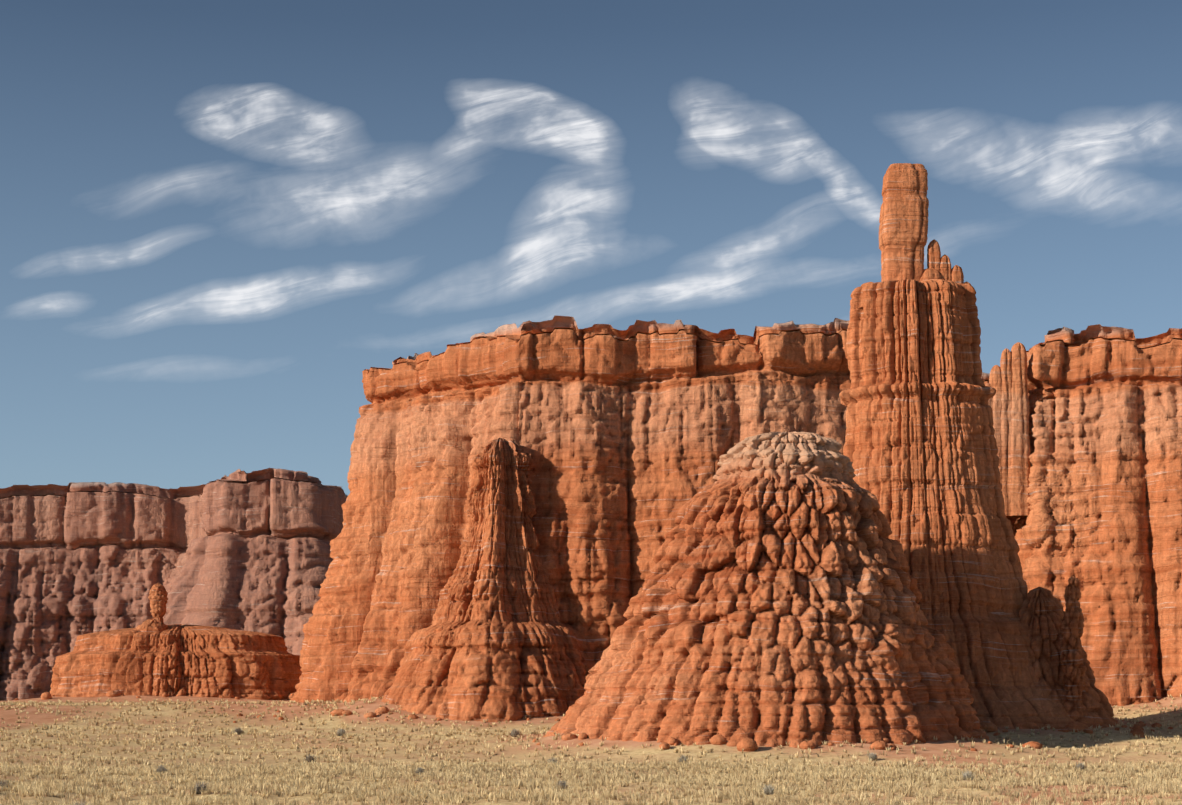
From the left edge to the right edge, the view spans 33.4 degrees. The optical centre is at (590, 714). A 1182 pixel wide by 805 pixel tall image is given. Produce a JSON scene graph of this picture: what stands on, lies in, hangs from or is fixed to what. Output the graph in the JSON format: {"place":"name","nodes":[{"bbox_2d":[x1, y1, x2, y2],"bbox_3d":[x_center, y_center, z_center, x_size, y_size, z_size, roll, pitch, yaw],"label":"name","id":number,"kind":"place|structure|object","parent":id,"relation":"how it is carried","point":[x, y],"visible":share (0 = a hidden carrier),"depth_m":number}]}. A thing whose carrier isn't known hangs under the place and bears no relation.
{"place":"outdoors","nodes":[
{"label":"outdoors","id":0,"kind":"place"},
{"bbox_2d":[0,468,347,700],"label":"cliff","id":1,"kind":"structure","parent":0,"point":[238,549],"depth_m":421.43},
{"bbox_2d":[0,694,1181,804],"bbox_3d":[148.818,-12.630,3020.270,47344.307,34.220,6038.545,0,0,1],"label":"ground","id":2,"kind":"structure","parent":0,"point":[634,749],"depth_m":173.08},
{"bbox_2d":[50,583,301,699],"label":"rock outcrop","id":3,"kind":"object","parent":2,"relation":"on","point":[155,655],"visible":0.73,"depth_m":294.60},
{"bbox_2d":[381,438,595,721],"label":"rock pinnacle","id":4,"kind":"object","parent":2,"relation":"on","point":[497,640],"depth_m":235.83},
{"bbox_2d":[0,727,1085,804],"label":"shrubs","id":5,"kind":"object","parent":2,"relation":"on","point":[769,789],"visible":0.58,"depth_m":127.34},
{"bbox_2d":[0,758,1181,804],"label":"grass tufts","id":6,"kind":"object","parent":2,"relation":"on","point":[455,775],"visible":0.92,"depth_m":106.99},
{"bbox_2d":[15,689,1172,751],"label":"boulders","id":7,"kind":"object","parent":2,"relation":"on","point":[747,744],"visible":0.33,"depth_m":186.92},
{"bbox_2d":[291,315,1181,705],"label":"mesa","id":8,"kind":"structure","parent":2,"relation":"on","point":[631,435],"depth_m":249.04},
{"bbox_2d":[543,432,988,747],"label":"rock mound","id":9,"kind":"object","parent":2,"relation":"on","point":[775,601],"visible":0.83,"depth_m":171.62},
{"bbox_2d":[839,163,1119,728],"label":"spire","id":10,"kind":"structure","parent":2,"relation":"on","point":[920,450],"depth_m":198.79},
{"bbox_2d":[0,0,1181,495],"label":"sky","id":11,"kind":"structure","parent":0,"point":[216,216]}
]}

